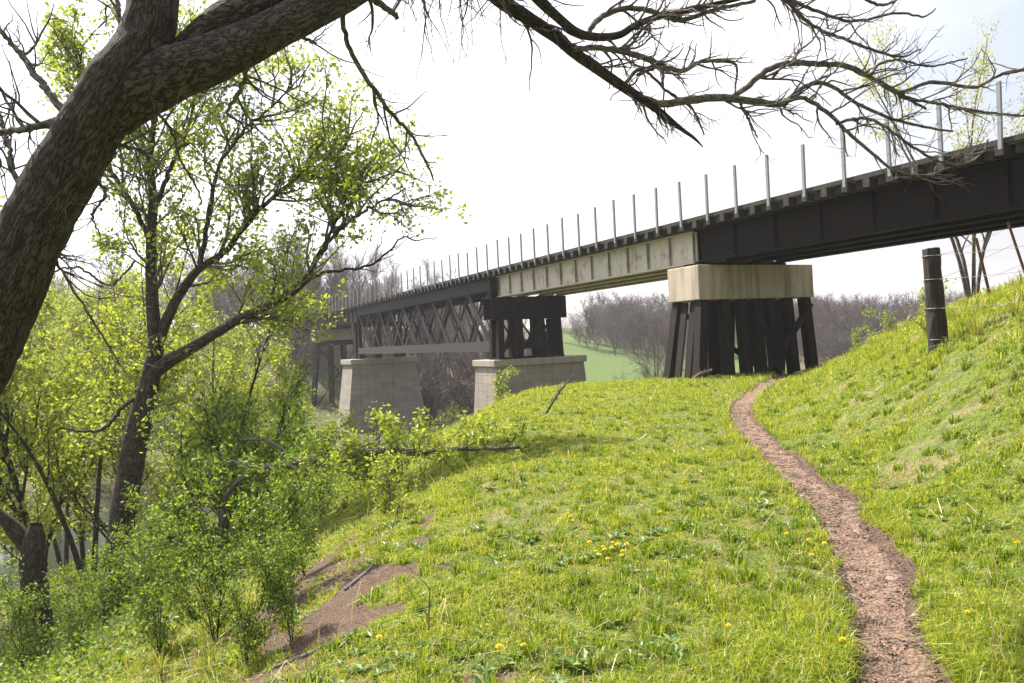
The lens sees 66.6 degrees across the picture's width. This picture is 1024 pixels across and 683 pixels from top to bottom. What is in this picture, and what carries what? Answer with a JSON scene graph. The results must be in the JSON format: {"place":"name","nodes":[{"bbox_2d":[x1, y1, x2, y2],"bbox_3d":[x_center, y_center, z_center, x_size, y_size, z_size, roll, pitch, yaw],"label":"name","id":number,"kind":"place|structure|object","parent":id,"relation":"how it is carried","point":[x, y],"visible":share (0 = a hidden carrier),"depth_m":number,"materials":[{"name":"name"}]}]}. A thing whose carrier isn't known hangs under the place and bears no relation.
{"place":"outdoors","nodes":[
{"label":"outdoors","id":0,"kind":"place"},
{"bbox_2d":[0,438,419,598],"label":"river water","id":1,"kind":"structure","parent":0,"point":[106,504],"depth_m":37.34,"materials":[{"name":"grey liquid"}]},
{"bbox_2d":[0,275,1023,682],"bbox_3d":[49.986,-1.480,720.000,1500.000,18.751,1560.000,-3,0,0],"label":"ground","id":2,"kind":"structure","parent":0,"point":[604,362],"depth_m":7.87,"materials":[{"name":"plant"}]},
{"bbox_2d":[0,417,50,533],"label":"young tree","id":3,"kind":"object","parent":2,"relation":"on","point":[1,451],"visible":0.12,"depth_m":21.56,"materials":[{"name":"green plant"}]},
{"bbox_2d":[0,508,53,661],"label":"broken trunk","id":4,"kind":"object","parent":2,"relation":"on","point":[30,543],"visible":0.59,"depth_m":13.45,"materials":[{"name":"brown plant"}]},
{"bbox_2d":[0,551,76,676],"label":"shrub","id":5,"kind":"object","parent":2,"relation":"on","point":[24,612],"visible":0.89,"depth_m":12.11,"materials":[{"name":"green plant"}]},
{"bbox_2d":[0,195,88,563],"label":"young tree","id":6,"kind":"object","parent":2,"relation":"on","point":[20,512],"visible":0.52,"depth_m":18.47,"materials":[{"name":"green plant"}]},
{"bbox_2d":[1,318,88,496],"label":"young tree","id":7,"kind":"object","parent":2,"relation":"on","point":[49,330],"visible":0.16,"depth_m":44.26,"materials":[{"name":"green plant"}]},
{"bbox_2d":[17,280,83,417],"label":"young tree","id":8,"kind":"object","parent":2,"relation":"on","point":[39,323],"visible":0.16,"depth_m":62.11,"materials":[{"name":"green plant"}]},
{"bbox_2d":[4,350,97,573],"bbox_3d":[-16.448,4.541,27.120,2.663,8.436,6.270,-3,0,-1],"label":"slender tree","id":9,"kind":"object","parent":2,"relation":"on","point":[57,551],"visible":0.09,"depth_m":27.05,"materials":[{"name":"green plant"}]},
{"bbox_2d":[4,336,111,572],"bbox_3d":[-14.159,3.837,24.185,3.575,8.007,3.237,-3,0,-30],"label":"young tree","id":10,"kind":"object","parent":2,"relation":"on","point":[41,360],"visible":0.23,"depth_m":24.10,"materials":[{"name":"green plant"}]},
{"bbox_2d":[13,325,113,510],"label":"young tree","id":11,"kind":"object","parent":2,"relation":"on","point":[66,342],"visible":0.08,"depth_m":44.46,"materials":[{"name":"green plant"}]},
{"bbox_2d":[27,265,105,409],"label":"young tree","id":12,"kind":"object","parent":2,"relation":"on","point":[64,291],"visible":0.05,"depth_m":72.64,"materials":[{"name":"green plant"}]},
{"bbox_2d":[0,304,142,612],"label":"slender tree","id":13,"kind":"object","parent":2,"relation":"on","point":[67,531],"visible":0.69,"depth_m":18.63,"materials":[{"name":"green plant"}]},
{"bbox_2d":[0,306,146,570],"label":"young tree","id":14,"kind":"object","parent":2,"relation":"on","point":[49,535],"visible":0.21,"depth_m":23.59,"materials":[{"name":"green plant"}]},
{"bbox_2d":[50,564,118,664],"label":"shrub","id":15,"kind":"object","parent":2,"relation":"on","point":[88,605],"visible":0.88,"depth_m":10.63,"materials":[{"name":"green plant"}]},
{"bbox_2d":[46,284,129,423],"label":"young tree","id":16,"kind":"object","parent":2,"relation":"on","point":[80,335],"visible":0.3,"depth_m":49.21,"materials":[{"name":"green plant"}]},
{"bbox_2d":[39,289,163,434],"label":"young tree","id":17,"kind":"object","parent":2,"relation":"on","point":[64,310],"visible":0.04,"depth_m":54.55,"materials":[{"name":"green plant"}]},
{"bbox_2d":[73,519,135,635],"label":"shrub","id":18,"kind":"object","parent":2,"relation":"on","point":[106,556],"visible":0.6,"depth_m":12.59,"materials":[{"name":"green plant"}]},
{"bbox_2d":[2,199,239,550],"bbox_3d":[-10.200,1.377,21.531,6.507,11.540,7.054,-3,0,-7],"label":"young tree","id":19,"kind":"object","parent":2,"relation":"on","point":[113,456],"visible":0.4,"depth_m":20.25,"materials":[{"name":"green plant"}]},
{"bbox_2d":[98,267,191,382],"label":"young tree","id":20,"kind":"object","parent":2,"relation":"on","point":[144,302],"visible":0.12,"depth_m":80.90,"materials":[{"name":"green plant"}]},
{"bbox_2d":[94,520,196,655],"bbox_3d":[-3.407,2.426,7.291,0.952,1.460,1.015,-3,0,-11],"label":"shrub","id":21,"kind":"object","parent":2,"relation":"on","point":[148,598],"visible":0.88,"depth_m":7.30,"materials":[{"name":"green plant"}]},
{"bbox_2d":[109,507,190,621],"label":"shrub","id":22,"kind":"object","parent":2,"relation":"on","point":[136,563],"visible":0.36,"depth_m":11.17,"materials":[{"name":"green plant"}]},
{"bbox_2d":[120,477,206,597],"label":"shrub","id":23,"kind":"object","parent":2,"relation":"on","point":[137,505],"visible":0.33,"depth_m":11.87,"materials":[{"name":"green plant"}]},
{"bbox_2d":[153,288,219,435],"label":"young tree","id":24,"kind":"object","parent":2,"relation":"on","point":[203,368],"visible":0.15,"depth_m":62.49,"materials":[{"name":"green plant"}]},
{"bbox_2d":[38,250,352,395],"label":"wood","id":25,"kind":"object","parent":2,"relation":"on","point":[307,347],"visible":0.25,"depth_m":103.95,"materials":[{"name":"plant"}]},
{"bbox_2d":[125,389,276,566],"bbox_3d":[-4.699,2.530,12.482,2.412,3.468,2.261,-3,0,-34],"label":"shrub","id":26,"kind":"object","parent":2,"relation":"on","point":[188,475],"visible":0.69,"depth_m":12.38,"materials":[{"name":"green plant"}]},
{"bbox_2d":[141,335,268,542],"bbox_3d":[-10.356,3.320,24.780,4.259,7.553,4.617,-3,0,-37],"label":"young tree","id":27,"kind":"object","parent":2,"relation":"on","point":[148,465],"visible":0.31,"depth_m":24.21,"materials":[{"name":"green plant"}]},
{"bbox_2d":[135,485,280,639],"bbox_3d":[-2.687,2.081,6.924,1.066,1.533,1.000,-3,0,12],"label":"shrub","id":28,"kind":"object","parent":2,"relation":"on","point":[194,552],"visible":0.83,"depth_m":6.93,"materials":[{"name":"green plant"}]},
{"bbox_2d":[0,413,447,682],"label":"undergrowth","id":29,"kind":"object","parent":2,"relation":"on","point":[56,664],"visible":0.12,"depth_m":10.10,"materials":[{"name":"green plant"}]},
{"bbox_2d":[166,318,281,529],"bbox_3d":[-9.843,3.277,27.044,4.013,8.348,3.657,-3,0,-35],"label":"young tree","id":30,"kind":"object","parent":2,"relation":"on","point":[237,385],"visible":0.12,"depth_m":26.99,"materials":[{"name":"green plant"}]},
{"bbox_2d":[182,300,285,425],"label":"young tree","id":31,"kind":"object","parent":2,"relation":"on","point":[222,339],"visible":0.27,"depth_m":68.28,"materials":[{"name":"green plant"}]},
{"bbox_2d":[185,267,299,543],"bbox_3d":[-6.236,1.795,18.388,5.016,6.749,2.131,-3,0,44],"label":"slender tree","id":32,"kind":"object","parent":2,"relation":"on","point":[256,371],"visible":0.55,"depth_m":17.69,"materials":[{"name":"green plant"}]},
{"bbox_2d":[181,524,308,668],"bbox_3d":[-1.914,1.870,5.638,0.893,1.148,0.592,-3,0,-14],"label":"shrub","id":33,"kind":"object","parent":2,"relation":"on","point":[244,615],"visible":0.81,"depth_m":5.56,"materials":[{"name":"green plant"}]},
{"bbox_2d":[162,353,332,552],"bbox_3d":[-4.669,2.336,14.232,2.550,4.168,2.642,-3,0,0],"label":"shrub","id":34,"kind":"object","parent":2,"relation":"on","point":[210,433],"visible":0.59,"depth_m":14.03,"materials":[{"name":"green plant"}]},
{"bbox_2d":[20,0,476,621],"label":"leafy tree","id":35,"kind":"object","parent":2,"relation":"on","point":[344,184],"visible":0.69,"depth_m":15.86,"materials":[{"name":"green plant"}]},
{"bbox_2d":[237,248,266,346],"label":"bare tree","id":36,"kind":"object","parent":2,"relation":"on","point":[251,290],"visible":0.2,"depth_m":112.72,"materials":[{"name":"plant"}]},
{"bbox_2d":[187,336,323,503],"bbox_3d":[-8.351,3.372,27.183,3.377,7.428,5.382,-3,0,21],"label":"young tree","id":37,"kind":"object","parent":2,"relation":"on","point":[278,362],"visible":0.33,"depth_m":28.19,"materials":[{"name":"green plant"}]},
{"bbox_2d":[177,417,353,613],"bbox_3d":[-2.238,1.644,7.037,0.987,1.913,1.488,-3,0,42],"label":"shrub","id":38,"kind":"object","parent":2,"relation":"on","point":[288,518],"visible":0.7,"depth_m":7.07,"materials":[{"name":"green plant"}]},
{"bbox_2d":[218,385,312,523],"bbox_3d":[-6.018,3.056,19.450,2.171,4.209,3.273,-3,0,-12],"label":"shrub","id":39,"kind":"object","parent":2,"relation":"on","point":[271,423],"visible":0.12,"depth_m":19.14,"materials":[{"name":"green plant"}]},
{"bbox_2d":[221,403,320,532],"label":"shrub","id":40,"kind":"object","parent":2,"relation":"on","point":[295,425],"visible":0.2,"depth_m":16.36,"materials":[{"name":"green plant"}]},
{"bbox_2d":[238,524,314,642],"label":"shrub","id":41,"kind":"object","parent":2,"relation":"on","point":[293,559],"visible":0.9,"depth_m":5.59,"materials":[{"name":"green plant"}]},
{"bbox_2d":[267,221,291,285],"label":"bare tree","id":42,"kind":"object","parent":2,"relation":"on","point":[272,232],"visible":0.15,"depth_m":125.34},
{"bbox_2d":[256,381,323,493],"bbox_3d":[-8.201,4.325,28.358,2.428,6.005,2.681,-3,0,31],"label":"young tree","id":43,"kind":"object","parent":2,"relation":"on","point":[280,397],"visible":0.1,"depth_m":28.14,"materials":[{"name":"green plant"}]},
{"bbox_2d":[261,470,329,575],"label":"shrub","id":44,"kind":"object","parent":2,"relation":"on","point":[303,528],"visible":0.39,"depth_m":8.10,"materials":[{"name":"green plant"}]},
{"bbox_2d":[271,647,320,668],"bbox_3d":[-1.425,2.095,5.145,0.355,0.151,0.063,-3,0,4],"label":"stick","id":45,"kind":"object","parent":2,"relation":"on","point":[304,655],"visible":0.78,"depth_m":5.13,"materials":[{"name":"grey wood"}]},
{"bbox_2d":[281,231,323,350],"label":"bare tree","id":46,"kind":"object","parent":2,"relation":"on","point":[299,252],"visible":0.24,"depth_m":114.27,"materials":[{"name":"plant"}]},
{"bbox_2d":[305,250,331,352],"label":"bare tree","id":47,"kind":"object","parent":2,"relation":"on","point":[319,284],"visible":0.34,"depth_m":115.70,"materials":[{"name":"plant"}]},
{"bbox_2d":[304,463,340,517],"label":"shrub","id":48,"kind":"object","parent":2,"relation":"on","point":[323,503],"visible":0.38,"depth_m":13.97,"materials":[{"name":"green plant"}]},
{"bbox_2d":[310,328,353,406],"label":"steel bent","id":49,"kind":"object","parent":2,"relation":"on","point":[342,338],"visible":0.5,"depth_m":92.14,"materials":[{"name":"metal"}]},
{"bbox_2d":[288,318,350,333],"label":"girder span","id":50,"kind":"object","parent":49,"relation":"on","point":[311,322],"visible":0.26,"depth_m":97.10,"materials":[{"name":"grey metal"}]},
{"bbox_2d":[318,309,397,328],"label":"girder span","id":51,"kind":"object","parent":49,"relation":"on","point":[350,316],"visible":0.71,"depth_m":80.78,"materials":[{"name":"grey metal"}]},
{"bbox_2d":[320,241,353,309],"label":"bare tree","id":52,"kind":"object","parent":2,"relation":"on","point":[334,277],"visible":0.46,"depth_m":119.36,"materials":[{"name":"plant"}]},
{"bbox_2d":[324,241,352,307],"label":"bare tree","id":53,"kind":"object","parent":2,"relation":"on","point":[335,273],"visible":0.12,"depth_m":125.37,"materials":[{"name":"plant"}]},
{"bbox_2d":[329,242,357,308],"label":"bare tree","id":54,"kind":"object","parent":2,"relation":"on","point":[340,265],"visible":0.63,"depth_m":107.25,"materials":[{"name":"plant"}]},
{"bbox_2d":[170,243,528,375],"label":"bluff wood","id":55,"kind":"object","parent":2,"relation":"on","point":[465,324],"visible":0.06,"depth_m":126.98,"materials":[{"name":"plant"}]},
{"bbox_2d":[335,256,372,331],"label":"bare tree","id":56,"kind":"object","parent":2,"relation":"on","point":[355,294],"visible":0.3,"depth_m":112.66,"materials":[{"name":"plant"}]},
{"bbox_2d":[343,247,372,303],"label":"bare tree","id":57,"kind":"object","parent":2,"relation":"on","point":[364,278],"visible":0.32,"depth_m":127.00,"materials":[{"name":"plant"}]},
{"bbox_2d":[344,563,374,589],"bbox_3d":[-1.245,1.962,6.488,0.084,0.125,0.405,-3,0,27],"label":"stick","id":58,"kind":"object","parent":2,"relation":"on","point":[357,579],"visible":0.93,"depth_m":6.41,"materials":[{"name":"grey wood"}]},
{"bbox_2d":[362,240,385,299],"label":"bare tree","id":59,"kind":"object","parent":2,"relation":"on","point":[375,269],"visible":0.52,"depth_m":124.83,"materials":[{"name":"plant"}]},
{"bbox_2d":[363,250,387,345],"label":"bare tree","id":60,"kind":"object","parent":2,"relation":"on","point":[372,254],"visible":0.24,"depth_m":128.77,"materials":[{"name":"plant"}]},
{"bbox_2d":[362,278,391,357],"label":"bare tree","id":61,"kind":"object","parent":2,"relation":"on","point":[370,337],"visible":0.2,"depth_m":105.25,"materials":[{"name":"plant"}]},
{"bbox_2d":[338,356,426,432],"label":"stone pier","id":62,"kind":"structure","parent":2,"relation":"on","point":[394,382],"depth_m":74.64,"materials":[{"name":"stone"}]},
{"bbox_2d":[351,322,402,358],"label":"steel tower","id":63,"kind":"structure","parent":62,"relation":"on","point":[355,335],"depth_m":76.18,"materials":[{"name":"metal"}]},
{"bbox_2d":[357,278,553,358],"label":"truss span","id":64,"kind":"object","parent":62,"relation":"on","point":[464,295],"visible":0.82,"depth_m":58.38,"materials":[{"name":"grey metal"}]},
{"bbox_2d":[219,401,546,530],"bbox_3d":[-1.998,1.852,11.815,5.278,1.961,1.858,-3,0,0],"label":"fallen branch","id":65,"kind":"object","parent":2,"relation":"on","point":[355,454],"visible":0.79,"depth_m":11.59,"materials":[{"name":"green plant"}]},
{"bbox_2d":[364,439,411,520],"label":"shrub","id":66,"kind":"object","parent":2,"relation":"on","point":[382,502],"visible":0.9,"depth_m":9.30,"materials":[{"name":"green plant"}]},
{"bbox_2d":[374,275,402,345],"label":"bare tree","id":67,"kind":"object","parent":2,"relation":"on","point":[389,329],"visible":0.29,"depth_m":108.34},
{"bbox_2d":[379,251,401,356],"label":"bare tree","id":68,"kind":"object","parent":2,"relation":"on","point":[391,272],"visible":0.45,"depth_m":116.43,"materials":[{"name":"plant"}]},
{"bbox_2d":[395,451,430,493],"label":"shrub","id":69,"kind":"object","parent":2,"relation":"on","point":[418,483],"visible":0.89,"depth_m":10.61,"materials":[{"name":"green plant"}]},
{"bbox_2d":[403,269,425,369],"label":"bare tree","id":70,"kind":"object","parent":2,"relation":"on","point":[417,312],"visible":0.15,"depth_m":116.72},
{"bbox_2d":[403,567,438,629],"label":"dead stalk","id":71,"kind":"object","parent":2,"relation":"on","point":[428,620],"visible":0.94,"depth_m":4.82,"materials":[{"name":"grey plant"}]},
{"bbox_2d":[413,285,443,369],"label":"bare tree","id":72,"kind":"object","parent":2,"relation":"on","point":[434,329],"visible":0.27,"depth_m":112.48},
{"bbox_2d":[414,253,444,323],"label":"bare tree","id":73,"kind":"object","parent":2,"relation":"on","point":[432,275],"visible":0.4,"depth_m":133.80,"materials":[{"name":"plant"}]},
{"bbox_2d":[362,329,528,425],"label":"thicket","id":74,"kind":"object","parent":2,"relation":"on","point":[435,395],"visible":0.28,"depth_m":84.99,"materials":[{"name":"plant"}]},
{"bbox_2d":[438,309,457,380],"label":"bare tree","id":75,"kind":"object","parent":2,"relation":"on","point":[446,353],"visible":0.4,"depth_m":109.08,"materials":[{"name":"plant"}]},
{"bbox_2d":[437,397,462,429],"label":"shrub","id":76,"kind":"object","parent":2,"relation":"on","point":[454,411],"visible":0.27,"depth_m":69.74,"materials":[{"name":"green plant"}]},
{"bbox_2d":[449,338,464,380],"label":"bare tree","id":77,"kind":"object","parent":2,"relation":"on","point":[455,372],"visible":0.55,"depth_m":103.96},
{"bbox_2d":[455,433,480,464],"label":"shrub","id":78,"kind":"object","parent":2,"relation":"on","point":[466,459],"visible":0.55,"depth_m":11.94,"materials":[{"name":"green plant"}]},
{"bbox_2d":[2,288,983,515],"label":"river flat cover","id":79,"kind":"object","parent":2,"relation":"on","point":[333,409],"visible":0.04,"depth_m":78.04,"materials":[{"name":"green plant"}]},
{"bbox_2d":[487,362,522,402],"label":"shrub","id":80,"kind":"object","parent":2,"relation":"on","point":[500,393],"visible":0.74,"depth_m":27.82,"materials":[{"name":"green plant"}]},
{"bbox_2d":[0,0,1023,395],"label":"leaning tree","id":81,"kind":"object","parent":2,"relation":"on","point":[146,64],"visible":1,"depth_m":4.15,"materials":[{"name":"brown plant"}]},
{"bbox_2d":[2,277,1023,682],"bbox_3d":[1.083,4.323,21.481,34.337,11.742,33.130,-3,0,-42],"label":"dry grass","id":82,"kind":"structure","parent":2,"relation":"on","point":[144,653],"depth_m":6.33,"materials":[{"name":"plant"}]},
{"bbox_2d":[2,312,1023,682],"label":"broadleaf weeds","id":83,"kind":"object","parent":2,"relation":"on","point":[478,656],"visible":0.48,"depth_m":5.91,"materials":[{"name":"green plant"}]},
{"bbox_2d":[4,269,1023,682],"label":"long grass","id":84,"kind":"structure","parent":2,"relation":"on","point":[212,655],"depth_m":10.12,"materials":[{"name":"plant"}]},
{"bbox_2d":[472,355,586,412],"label":"stone pier","id":85,"kind":"structure","parent":2,"relation":"on","point":[540,371],"depth_m":45.82,"materials":[{"name":"stone"}]},
{"bbox_2d":[483,296,566,359],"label":"steel tower","id":86,"kind":"structure","parent":85,"relation":"on","point":[539,311],"depth_m":45.92,"materials":[{"name":"metal"}]},
{"bbox_2d":[544,372,573,414],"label":"dead bush","id":87,"kind":"object","parent":2,"relation":"on","point":[553,399],"visible":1,"depth_m":17.59,"materials":[{"name":"wood"}]},
{"bbox_2d":[564,312,584,338],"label":"round bare tree","id":88,"kind":"object","parent":2,"relation":"on","point":[573,326],"visible":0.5,"depth_m":184.10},
{"bbox_2d":[564,312,586,345],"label":"round bare tree","id":89,"kind":"object","parent":2,"relation":"on","point":[578,330],"visible":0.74,"depth_m":174.84,"materials":[{"name":"plant"}]},
{"bbox_2d":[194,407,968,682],"bbox_3d":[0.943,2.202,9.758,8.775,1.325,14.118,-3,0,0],"label":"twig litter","id":90,"kind":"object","parent":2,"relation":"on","point":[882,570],"visible":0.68,"depth_m":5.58,"materials":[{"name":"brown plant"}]},
{"bbox_2d":[577,308,602,340],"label":"round bare tree","id":91,"kind":"object","parent":2,"relation":"on","point":[587,323],"visible":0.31,"depth_m":180.87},
{"bbox_2d":[588,305,613,344],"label":"round bare tree","id":92,"kind":"object","parent":2,"relation":"on","point":[601,322],"visible":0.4,"depth_m":179.20,"materials":[{"name":"plant"}]},
{"bbox_2d":[594,301,629,347],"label":"round bare tree","id":93,"kind":"object","parent":2,"relation":"on","point":[612,343],"visible":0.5,"depth_m":171.86,"materials":[{"name":"plant"}]},
{"bbox_2d":[612,306,688,380],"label":"round bare tree","id":94,"kind":"object","parent":2,"relation":"on","point":[653,351],"visible":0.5,"depth_m":83.78,"materials":[{"name":"plant"}]},
{"bbox_2d":[570,289,864,358],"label":"hilltop wood","id":95,"kind":"object","parent":2,"relation":"on","point":[624,306],"visible":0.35,"depth_m":168.71,"materials":[{"name":"plant"}]},
{"bbox_2d":[663,263,818,378],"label":"timber pile pier","id":96,"kind":"structure","parent":2,"relation":"on","point":[723,299],"depth_m":29.69,"materials":[{"name":"wood"}]},
{"bbox_2d":[496,231,772,296],"bbox_3d":[4.847,-3.467,38.518,4.160,1.230,18.050,-3,0,-26],"label":"girder span","id":97,"kind":"object","parent":96,"relation":"on","point":[647,262],"visible":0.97,"depth_m":36.10,"materials":[{"name":"grey paint"}]},
{"bbox_2d":[694,154,1023,262],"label":"girder span","id":98,"kind":"object","parent":96,"relation":"on","point":[918,210],"visible":0.99,"depth_m":22.87,"materials":[{"name":"black paint"}]},
{"bbox_2d":[282,80,1023,325],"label":"bridge deck","id":99,"kind":"structure","parent":98,"relation":"on","point":[1001,147],"depth_m":26.50,"materials":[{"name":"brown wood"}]},
{"bbox_2d":[849,321,870,349],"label":"shrub","id":100,"kind":"object","parent":2,"relation":"on","point":[856,339],"visible":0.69,"depth_m":23.04,"materials":[{"name":"green plant"}]},
{"bbox_2d":[861,306,895,340],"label":"shrub","id":101,"kind":"object","parent":2,"relation":"on","point":[886,325],"visible":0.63,"depth_m":21.04,"materials":[{"name":"green plant"}]},
{"bbox_2d":[793,289,983,364],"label":"hillside wood","id":102,"kind":"object","parent":2,"relation":"on","point":[825,337],"visible":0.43,"depth_m":150.66,"materials":[{"name":"plant"}]},
{"bbox_2d":[825,3,1023,299],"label":"tree","id":103,"kind":"object","parent":2,"relation":"on","point":[965,281],"visible":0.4,"depth_m":27.77,"materials":[{"name":"green plant"}]},
{"bbox_2d":[908,278,956,335],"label":"shrub","id":104,"kind":"object","parent":2,"relation":"on","point":[920,312],"visible":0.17,"depth_m":13.16,"materials":[{"name":"green plant"}]},
{"bbox_2d":[922,222,1023,354],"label":"wire fence","id":105,"kind":"object","parent":2,"relation":"on","point":[936,321],"visible":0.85,"depth_m":10.98,"materials":[{"name":"brown wood"}]},
{"bbox_2d":[0,0,1023,329],"label":"sky","id":106,"kind":"structure","parent":0,"point":[520,160],"materials":[{"name":"white"}]},
{"bbox_2d":[720,374,967,682],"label":"path","id":107,"kind":"structure","parent":0,"point":[869,609],"depth_m":5.37,"materials":[{"name":"soil"}]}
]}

